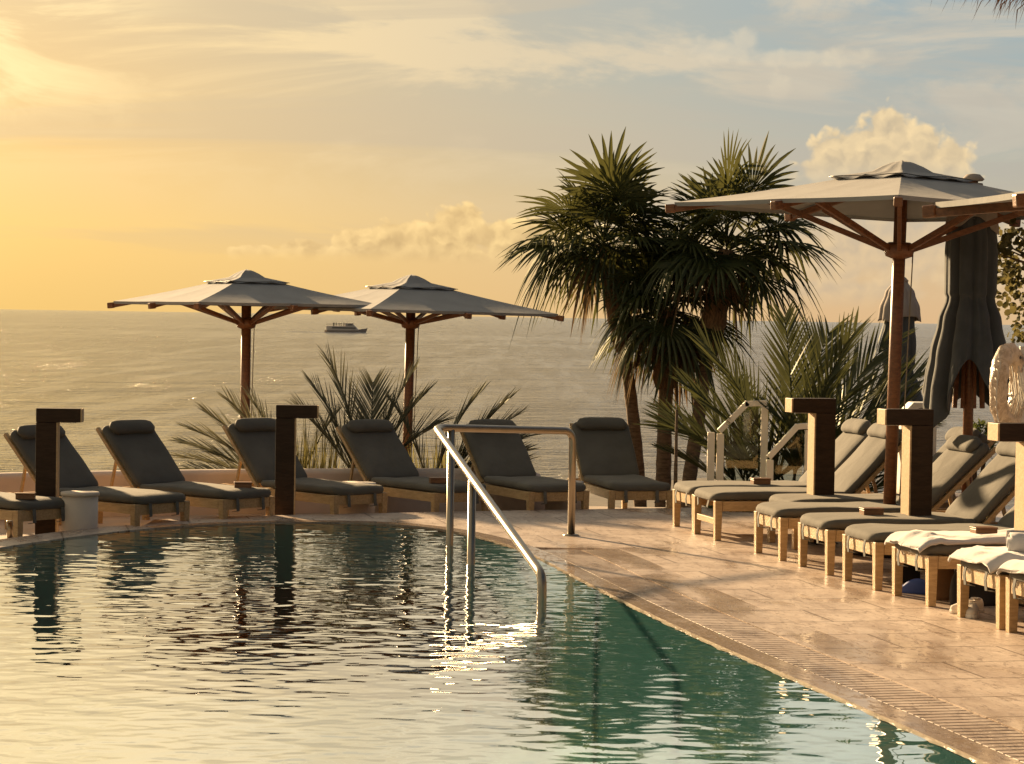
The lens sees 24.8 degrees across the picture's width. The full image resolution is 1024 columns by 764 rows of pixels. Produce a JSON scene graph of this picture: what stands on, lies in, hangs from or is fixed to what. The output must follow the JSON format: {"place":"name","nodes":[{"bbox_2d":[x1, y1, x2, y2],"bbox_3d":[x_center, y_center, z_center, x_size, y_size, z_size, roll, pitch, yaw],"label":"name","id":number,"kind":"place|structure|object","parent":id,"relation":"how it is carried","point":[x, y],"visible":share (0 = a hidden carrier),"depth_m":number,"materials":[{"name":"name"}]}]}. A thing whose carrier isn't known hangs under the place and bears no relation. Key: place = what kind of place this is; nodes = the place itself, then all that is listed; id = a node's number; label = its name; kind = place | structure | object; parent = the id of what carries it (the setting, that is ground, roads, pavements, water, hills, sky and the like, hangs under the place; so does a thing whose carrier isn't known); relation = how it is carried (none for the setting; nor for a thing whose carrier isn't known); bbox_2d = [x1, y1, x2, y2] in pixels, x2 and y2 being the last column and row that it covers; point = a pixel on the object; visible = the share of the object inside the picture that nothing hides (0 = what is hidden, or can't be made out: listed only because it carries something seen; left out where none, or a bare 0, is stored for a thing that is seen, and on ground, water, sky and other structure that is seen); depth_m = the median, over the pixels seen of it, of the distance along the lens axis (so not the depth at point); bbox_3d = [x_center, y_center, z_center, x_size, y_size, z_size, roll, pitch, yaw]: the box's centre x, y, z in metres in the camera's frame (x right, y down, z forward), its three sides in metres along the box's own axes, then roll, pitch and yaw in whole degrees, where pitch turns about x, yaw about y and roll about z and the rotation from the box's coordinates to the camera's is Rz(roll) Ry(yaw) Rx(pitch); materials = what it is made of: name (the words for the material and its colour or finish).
{"place":"outdoors","nodes":[
{"label":"outdoors","id":0,"kind":"place"},
{"bbox_2d":[6,520,12,537],"bbox_3d":[-4.759,1.396,22.077,0.080,0.166,0.080,1,2,0],"label":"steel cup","id":1,"kind":"object","parent":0,"point":[9,527],"visible":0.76,"depth_m":22.05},
{"bbox_2d":[230,413,346,467],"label":"tall grass","id":2,"kind":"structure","parent":0,"point":[306,457],"depth_m":25.99,"materials":[{"name":"green plant"}]},
{"bbox_2d":[0,506,664,538],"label":"terrace","id":3,"kind":"structure","parent":0,"point":[28,529],"depth_m":24.14,"materials":[{"name":"beige stone"}]},
{"bbox_2d":[0,492,64,536],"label":"sun lounger","id":4,"kind":"object","parent":3,"relation":"on","point":[17,512],"visible":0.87,"depth_m":21.06,"materials":[{"name":"grey wood"}]},
{"bbox_2d":[15,492,35,499],"bbox_3d":[-4.426,1.037,21.181,0.176,0.058,0.116,1,2,-5],"label":"wooden box","id":5,"kind":"object","parent":4,"relation":"on","point":[25,495],"visible":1,"depth_m":21.13,"materials":[{"name":"brown wood"}]},
{"bbox_2d":[35,408,83,534],"bbox_3d":[-4.243,0.894,21.742,0.454,1.300,0.225,1,2,-4],"label":"bollard lamp","id":6,"kind":"object","parent":3,"relation":"on","point":[47,466],"visible":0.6,"depth_m":21.65,"materials":[{"name":"brown wood"}]},
{"bbox_2d":[60,490,99,530],"bbox_3d":[-3.983,1.260,21.445,0.354,0.497,0.354,1,2,0],"label":"drum table","id":7,"kind":"object","parent":3,"relation":"on","point":[81,509],"visible":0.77,"depth_m":21.30,"materials":[{"name":"white ceramic"}]},
{"bbox_2d":[3,424,189,528],"bbox_3d":[-4.050,0.959,22.622,1.979,1.032,0.700,2,2,39],"label":"sun lounger","id":8,"kind":"object","parent":3,"relation":"on","point":[75,472],"visible":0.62,"depth_m":22.69,"materials":[{"name":"grey fabric"}]},
{"bbox_2d":[96,419,274,523],"bbox_3d":[-3.292,0.937,23.371,1.949,1.057,0.700,2,2,40],"label":"sun lounger","id":9,"kind":"object","parent":3,"relation":"on","point":[140,453],"visible":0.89,"depth_m":23.52,"materials":[{"name":"grey fabric"}]},
{"bbox_2d":[234,481,251,487],"bbox_3d":[-2.655,1.014,22.968,0.176,0.058,0.116,1,2,-8],"label":"wooden box","id":10,"kind":"object","parent":9,"relation":"on","point":[242,484],"visible":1,"depth_m":22.91,"materials":[{"name":"brown wood"}]},
{"bbox_2d":[107,269,388,468],"bbox_3d":[-3.442,0.302,30.022,2.729,3.510,2.729,0,2,-33],"label":"parasol","id":11,"kind":"object","parent":3,"relation":"on","point":[246,289],"visible":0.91,"depth_m":29.59,"materials":[{"name":"white fabric"}]},
{"bbox_2d":[168,383,341,469],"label":"feather palm","id":12,"kind":"object","parent":3,"relation":"on","point":[214,450],"visible":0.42,"depth_m":26.31,"materials":[{"name":"green plant"}]},
{"bbox_2d":[0,468,544,519],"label":"wall","id":13,"kind":"structure","parent":3,"relation":"on","point":[10,481],"depth_m":25.32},
{"bbox_2d":[275,404,318,514],"bbox_3d":[-2.170,0.879,23.292,0.454,1.300,0.225,1,2,-4],"label":"bollard lamp","id":14,"kind":"object","parent":3,"relation":"on","point":[287,416],"visible":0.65,"depth_m":23.20,"materials":[{"name":"brown wood"}]},
{"bbox_2d":[222,418,387,515],"bbox_3d":[-2.165,0.933,24.146,0.700,1.057,1.949,-1,2,-43],"label":"sun lounger","id":15,"kind":"object","parent":3,"relation":"on","point":[252,441],"visible":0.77,"depth_m":24.26,"materials":[{"name":"grey fabric"}]},
{"bbox_2d":[339,481,375,513],"bbox_3d":[-1.622,1.255,23.945,0.444,0.441,0.444,1,2,0],"label":"drum table","id":16,"kind":"object","parent":3,"relation":"on","point":[360,508],"visible":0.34,"depth_m":23.77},
{"bbox_2d":[287,339,457,467],"bbox_3d":[-1.560,0.695,25.915,1.930,2.356,0.928,1,2,0],"label":"feather palm","id":17,"kind":"object","parent":3,"relation":"on","point":[374,405],"visible":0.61,"depth_m":25.96,"materials":[{"name":"green plant"}]},
{"bbox_2d":[336,419,489,511],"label":"sun lounger","id":18,"kind":"object","parent":3,"relation":"on","point":[377,452],"visible":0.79,"depth_m":25.00,"materials":[{"name":"grey fabric"}]},
{"bbox_2d":[429,477,446,482],"bbox_3d":[-0.764,1.014,24.019,0.176,0.058,0.116,1,2,-12],"label":"wooden box","id":19,"kind":"object","parent":18,"relation":"on","point":[437,479],"visible":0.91,"depth_m":23.97,"materials":[{"name":"brown wood"}]},
{"bbox_2d":[405,435,469,467],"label":"tall grass","id":20,"kind":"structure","parent":3,"relation":"on","point":[444,465],"depth_m":26.73,"materials":[{"name":"green plant"}]},
{"bbox_2d":[355,380,541,467],"bbox_3d":[-0.711,0.911,26.206,2.152,1.936,0.857,1,2,-8],"label":"feather palm","id":21,"kind":"object","parent":3,"relation":"on","point":[464,453],"visible":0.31,"depth_m":26.25,"materials":[{"name":"green plant"}]},
{"bbox_2d":[460,419,589,509],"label":"sun lounger","id":22,"kind":"object","parent":3,"relation":"on","point":[502,465],"visible":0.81,"depth_m":25.38,"materials":[{"name":"grey fabric"}]},
{"bbox_2d":[545,480,583,509],"bbox_3d":[0.558,1.272,25.045,0.424,0.412,0.424,1,2,0],"label":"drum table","id":23,"kind":"object","parent":3,"relation":"on","point":[556,505],"visible":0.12,"depth_m":24.88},
{"bbox_2d":[567,417,672,508],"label":"sun lounger","id":24,"kind":"object","parent":3,"relation":"on","point":[607,465],"visible":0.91,"depth_m":25.85,"materials":[{"name":"grey fabric"}]},
{"bbox_2d":[673,409,677,488],"bbox_3d":[1.759,1.111,25.040,0.060,1.632,0.060,1,2,0],"label":"slim pole","id":25,"kind":"object","parent":3,"relation":"on","point":[676,452],"visible":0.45,"depth_m":25.02,"materials":[{"name":"brown metal"}]},
{"bbox_2d":[707,400,767,505],"bbox_3d":[2.418,1.073,25.039,0.645,1.768,0.075,1,2,0],"label":"stair rail","id":26,"kind":"object","parent":3,"relation":"on","point":[720,443],"visible":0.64,"depth_m":24.99,"materials":[{"name":"beige paint"}]},
{"bbox_2d":[0,523,982,763],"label":"pool water","id":27,"kind":"structure","parent":0,"point":[306,643],"depth_m":13.28,"materials":[{"name":"teal liquid"}]},
{"bbox_2d":[0,309,1023,505],"bbox_3d":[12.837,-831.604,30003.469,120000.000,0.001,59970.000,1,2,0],"label":"sea","id":28,"kind":"structure","parent":0,"point":[161,371],"depth_m":333.46,"materials":[{"name":"grey liquid"}]},
{"bbox_2d":[325,323,367,332],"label":"excursion boat","id":29,"kind":"object","parent":28,"relation":"on","point":[350,327],"visible":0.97,"depth_m":1056.02,"materials":[{"name":"white metal"}]},
{"bbox_2d":[0,0,1023,324],"label":"sky","id":30,"kind":"structure","parent":0,"point":[148,147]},
{"bbox_2d":[142,506,1023,705],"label":"pool deck","id":31,"kind":"structure","parent":0,"point":[982,653],"depth_m":18.06,"materials":[{"name":"stone"}]},
{"bbox_2d":[434,424,578,600],"bbox_3d":[-0.042,1.592,18.990,1.314,2.353,4.931,1,2,0],"label":"pool handrail","id":32,"kind":"object","parent":31,"relation":"on","point":[453,457],"visible":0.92,"depth_m":20.32,"materials":[{"name":"metal"}]},
{"bbox_2d":[703,505,750,511],"bbox_3d":[2.454,1.355,24.674,0.936,0.602,0.935,1,2,0],"label":"shrub","id":33,"kind":"object","parent":31,"relation":"on","point":[709,506],"visible":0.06,"depth_m":24.60,"materials":[{"name":"green plant"}]},
{"bbox_2d":[673,418,873,531],"bbox_3d":[2.554,0.881,22.381,1.940,1.065,0.700,1,2,-13],"label":"sun lounger","id":34,"kind":"object","parent":31,"relation":"on","point":[851,438],"visible":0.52,"depth_m":22.31,"materials":[{"name":"grey fabric"}]},
{"bbox_2d":[750,478,770,484],"bbox_3d":[2.368,0.944,22.178,0.176,0.058,0.116,1,2,-13],"label":"wooden box","id":35,"kind":"object","parent":34,"relation":"on","point":[764,481],"visible":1,"depth_m":22.13,"materials":[{"name":"brown wood"}]},
{"bbox_2d":[693,423,901,540],"bbox_3d":[2.694,0.905,21.614,1.933,1.065,0.700,1,2,-13],"label":"sun lounger","id":36,"kind":"object","parent":31,"relation":"on","point":[855,470],"visible":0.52,"depth_m":21.44,"materials":[{"name":"grey wood"}]},
{"bbox_2d":[582,549,1023,733],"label":"deck border","id":37,"kind":"object","parent":31,"relation":"attached to","point":[1004,712],"visible":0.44,"depth_m":14.38,"materials":[{"name":"stone"}]},
{"bbox_2d":[785,398,837,543],"bbox_3d":[2.685,0.795,20.904,0.454,1.300,0.225,0,2,-15],"label":"bollard lamp","id":38,"kind":"object","parent":31,"relation":"on","point":[821,412],"visible":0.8,"depth_m":20.84,"materials":[{"name":"brown wood"}]},
{"bbox_2d":[665,160,1023,557],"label":"parasol","id":39,"kind":"object","parent":31,"relation":"on","point":[900,193],"visible":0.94,"depth_m":19.91,"materials":[{"name":"white fabric"}]},
{"bbox_2d":[754,434,995,560],"bbox_3d":[3.101,0.970,19.936,1.969,1.040,0.700,1,2,-13],"label":"sun lounger","id":40,"kind":"object","parent":31,"relation":"on","point":[955,467],"visible":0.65,"depth_m":19.78,"materials":[{"name":"grey wood"}]},
{"bbox_2d":[767,427,995,549],"bbox_3d":[3.307,0.934,20.909,1.940,1.065,0.700,0,2,-14],"label":"sun lounger","id":41,"kind":"object","parent":31,"relation":"on","point":[835,497],"visible":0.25,"depth_m":20.79,"materials":[{"name":"grey wood"}]},
{"bbox_2d":[877,408,933,569],"bbox_3d":[3.197,0.868,18.905,0.454,1.300,0.225,0,2,-15],"label":"bollard lamp","id":42,"kind":"object","parent":31,"relation":"on","point":[917,461],"visible":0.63,"depth_m":18.84,"materials":[{"name":"brown wood"}]},
{"bbox_2d":[798,442,1015,574],"bbox_3d":[3.335,0.992,18.869,1.940,1.065,0.700,1,2,-13],"label":"sun lounger","id":43,"kind":"object","parent":31,"relation":"on","point":[989,491],"visible":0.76,"depth_m":18.72,"materials":[{"name":"grey wood"}]},
{"bbox_2d":[859,507,883,514],"bbox_3d":[2.909,1.046,18.827,0.176,0.058,0.116,1,2,-13],"label":"wooden box","id":44,"kind":"object","parent":43,"relation":"on","point":[871,510],"visible":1,"depth_m":18.78,"materials":[{"name":"brown wood"}]},
{"bbox_2d":[902,563,919,582],"bbox_3d":[3.059,1.380,17.991,0.193,0.328,0.160,1,2,0],"label":"black bag","id":45,"kind":"object","parent":31,"relation":"on","point":[910,572],"visible":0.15,"depth_m":17.93,"materials":[{"name":"black fabric"}]},
{"bbox_2d":[902,578,924,593],"bbox_3d":[2.992,1.509,17.238,0.270,0.111,0.104,2,2,28],"label":"bag","id":46,"kind":"object","parent":31,"relation":"on","point":[915,586],"visible":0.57,"depth_m":17.20,"materials":[{"name":"blue fabric"}]},
{"bbox_2d":[896,401,936,493],"bbox_3d":[3.890,0.813,22.428,0.340,1.240,0.303,1,2,0],"label":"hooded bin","id":47,"kind":"object","parent":31,"relation":"on","point":[913,405],"visible":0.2,"depth_m":22.29,"materials":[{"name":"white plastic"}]},
{"bbox_2d":[883,486,961,501],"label":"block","id":48,"kind":"structure","parent":31,"relation":"on","point":[957,494],"depth_m":22.39,"materials":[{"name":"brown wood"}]},
{"bbox_2d":[842,505,1014,590],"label":"sun lounger","id":49,"kind":"object","parent":31,"relation":"on","point":[867,538],"visible":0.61,"depth_m":17.67,"materials":[{"name":"grey wood"}]},
{"bbox_2d":[936,569,953,599],"bbox_3d":[3.121,1.402,16.891,0.213,0.348,0.140,1,2,0],"label":"tote bag","id":50,"kind":"object","parent":31,"relation":"on","point":[944,577],"visible":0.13,"depth_m":16.84,"materials":[{"name":"brown leather"}]},
{"bbox_2d":[892,543,1005,606],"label":"sun lounger","id":51,"kind":"object","parent":31,"relation":"on","point":[931,560],"visible":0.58,"depth_m":16.47,"materials":[{"name":"brown wood"}]},
{"bbox_2d":[884,528,1013,552],"bbox_3d":[3.440,1.143,16.868,1.323,0.138,0.709,1,2,-13],"label":"towel","id":52,"kind":"object","parent":51,"relation":"on","point":[920,541],"visible":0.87,"depth_m":16.60,"materials":[{"name":"white fabric"}]},
{"bbox_2d":[969,526,997,533],"bbox_3d":[3.444,1.086,16.990,0.176,0.058,0.116,1,2,-13],"label":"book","id":53,"kind":"object","parent":52,"relation":"on","point":[984,529],"visible":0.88,"depth_m":16.94,"materials":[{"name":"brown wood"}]},
{"bbox_2d":[922,174,1009,492],"bbox_3d":[4.037,-0.172,20.505,0.800,3.321,0.808,1,2,0],"label":"closed parasol","id":54,"kind":"object","parent":31,"relation":"on","point":[968,340],"visible":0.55,"depth_m":20.31,"materials":[{"name":"fabric"}]},
{"bbox_2d":[949,597,984,613],"bbox_3d":[3.149,1.547,16.121,0.270,0.103,0.104,0,2,-25],"label":"sneaker","id":55,"kind":"object","parent":31,"relation":"on","point":[978,602],"visible":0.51,"depth_m":16.11,"materials":[{"name":"white fabric"}]},
{"bbox_2d":[965,600,978,618],"bbox_3d":[3.144,1.552,15.923,0.104,0.103,0.270,1,2,8],"label":"sneaker","id":56,"kind":"object","parent":31,"relation":"on","point":[972,611],"visible":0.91,"depth_m":15.82,"materials":[{"name":"white fabric"}]},
{"bbox_2d":[949,569,995,605],"bbox_3d":[3.291,1.408,16.599,0.329,0.358,0.200,1,2,0],"label":"black bag","id":57,"kind":"object","parent":31,"relation":"on","point":[987,597],"visible":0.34,"depth_m":16.53,"materials":[{"name":"black fabric"}]},
{"bbox_2d":[922,191,1023,217],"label":"parasol","id":58,"kind":"object","parent":31,"relation":"on","point":[1010,202],"visible":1,"depth_m":13.91,"materials":[{"name":"beige fabric"}]},
{"bbox_2d":[931,0,1023,28],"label":"palm tree","id":59,"kind":"object","parent":31,"relation":"on","point":[1001,4],"visible":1,"depth_m":10.71,"materials":[{"name":"green plant"}]},
{"bbox_2d":[957,561,1009,629],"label":"sun lounger","id":60,"kind":"object","parent":31,"relation":"on","point":[978,573],"visible":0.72,"depth_m":15.50,"materials":[{"name":"brown wood"}]},
{"bbox_2d":[948,545,1023,573],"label":"towel","id":61,"kind":"object","parent":60,"relation":"on","point":[993,559],"visible":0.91,"depth_m":15.49,"materials":[{"name":"white fabric"}]},
{"bbox_2d":[1006,530,1023,552],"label":"rolled towel","id":62,"kind":"object","parent":61,"relation":"on","point":[1014,540],"visible":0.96,"depth_m":15.54,"materials":[{"name":"white fabric"}]},
{"bbox_2d":[972,418,997,480],"bbox_3d":[4.253,0.897,21.332,0.392,1.146,0.358,1,2,0],"label":"shrub","id":63,"kind":"object","parent":31,"relation":"on","point":[982,423],"visible":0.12,"depth_m":21.28,"materials":[{"name":"green plant"}]},
{"bbox_2d":[988,422,1023,606],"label":"bollard lamp","id":64,"kind":"object","parent":31,"relation":"on","point":[1006,431],"visible":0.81,"depth_m":16.56,"materials":[{"name":"brown wood"}]},
{"bbox_2d":[995,218,1023,342],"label":"seagrape tree","id":65,"kind":"object","parent":31,"relation":"on","point":[1011,282],"visible":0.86,"depth_m":20.78,"materials":[{"name":"green plant"}]},
{"bbox_2d":[1006,573,1023,632],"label":"sun lounger","id":66,"kind":"object","parent":31,"relation":"on","point":[1014,587],"visible":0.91,"depth_m":15.09,"materials":[{"name":"brown wood"}]},
{"bbox_2d":[996,559,1023,574],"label":"towel","id":67,"kind":"object","parent":66,"relation":"on","point":[1015,566],"visible":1,"depth_m":14.96,"materials":[{"name":"white fabric"}]},
{"bbox_2d":[1019,346,1023,421],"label":"ring post","id":68,"kind":"object","parent":31,"relation":"on","point":[1021,348],"visible":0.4,"depth_m":17.30,"materials":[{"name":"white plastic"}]},
{"bbox_2d":[989,343,1023,421],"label":"life ring","id":69,"kind":"object","parent":68,"relation":"hanging from","point":[1007,362],"visible":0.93,"depth_m":17.05,"materials":[{"name":"plastic"}]},
{"bbox_2d":[143,520,1023,763],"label":"pool coping","id":70,"kind":"object","parent":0,"point":[978,752],"visible":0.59,"depth_m":13.94,"materials":[{"name":"stone"}]},
{"bbox_2d":[589,478,748,506],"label":"ground","id":71,"kind":"structure","parent":0,"point":[595,500],"depth_m":37.28,"materials":[{"name":"stone"}]},
{"bbox_2d":[270,274,563,460],"bbox_3d":[-1.367,0.325,31.022,2.983,3.518,2.984,0,2,-33],"label":"parasol","id":72,"kind":"object","parent":71,"relation":"on","point":[411,295],"visible":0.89,"depth_m":30.51,"materials":[{"name":"white fabric"}]},
{"bbox_2d":[494,127,705,506],"bbox_3d":[1.310,-0.761,33.488,3.193,5.803,3.357,1,2,0],"label":"fan palm","id":73,"kind":"object","parent":71,"relation":"on","point":[588,205],"visible":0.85,"depth_m":32.93,"materials":[{"name":"green plant"}]},
{"bbox_2d":[587,218,770,506],"bbox_3d":[2.380,-0.096,32.958,2.654,4.523,2.755,1,2,0],"label":"fan palm","id":74,"kind":"object","parent":71,"relation":"on","point":[680,350],"visible":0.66,"depth_m":32.45,"materials":[{"name":"green plant"}]},
{"bbox_2d":[645,367,818,480],"bbox_3d":[2.758,0.868,26.455,2.535,2.116,1.166,1,2,6],"label":"feather palm","id":75,"kind":"object","parent":71,"relation":"on","point":[729,471],"visible":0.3,"depth_m":26.36,"materials":[{"name":"green plant"}]},
{"bbox_2d":[630,127,845,507],"bbox_3d":[3.102,-0.661,32.666,3.076,5.718,3.187,1,2,0],"label":"fan palm","id":76,"kind":"object","parent":71,"relation":"on","point":[716,269],"visible":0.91,"depth_m":32.17,"materials":[{"name":"green plant"}]},
{"bbox_2d":[766,423,807,480],"bbox_3d":[2.924,1.202,24.642,0.478,1.548,0.075,1,2,0],"label":"stair rail","id":77,"kind":"object","parent":71,"relation":"on","point":[784,440],"visible":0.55,"depth_m":24.59,"materials":[{"name":"beige paint"}]},
{"bbox_2d":[631,299,947,480],"bbox_3d":[3.019,0.513,25.599,3.445,2.879,1.752,1,2,0],"label":"feather palm","id":78,"kind":"object","parent":71,"relation":"on","point":[836,374],"visible":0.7,"depth_m":25.45,"materials":[{"name":"green plant"}]},
{"bbox_2d":[747,377,949,492],"bbox_3d":[3.667,0.950,24.962,2.237,2.063,1.125,1,2,-13],"label":"feather palm","id":79,"kind":"object","parent":71,"relation":"on","point":[913,392],"visible":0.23,"depth_m":24.92,"materials":[{"name":"green plant"}]},
{"bbox_2d":[868,277,922,422],"bbox_3d":[4.476,0.355,27.019,0.742,3.157,0.742,1,2,0],"label":"closed parasol","id":80,"kind":"object","parent":71,"relation":"on","point":[885,310],"visible":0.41,"depth_m":26.84,"materials":[{"name":"fabric"}]},
{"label":"drain channel","id":81,"kind":"structure","parent":0,"visible":0},
{"bbox_2d":[543,549,1023,762],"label":"drain grate","id":82,"kind":"object","parent":81,"relation":"on","point":[1000,738],"visible":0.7,"depth_m":13.65,"materials":[{"name":"stone"}]},
{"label":"pool basin","id":83,"kind":"structure","parent":0,"visible":0},
{"bbox_2d":[0,525,153,548],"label":"pool rim","id":84,"kind":"object","parent":83,"relation":"on","point":[26,540],"visible":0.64,"depth_m":20.72,"materials":[{"name":"stone"}]}
]}

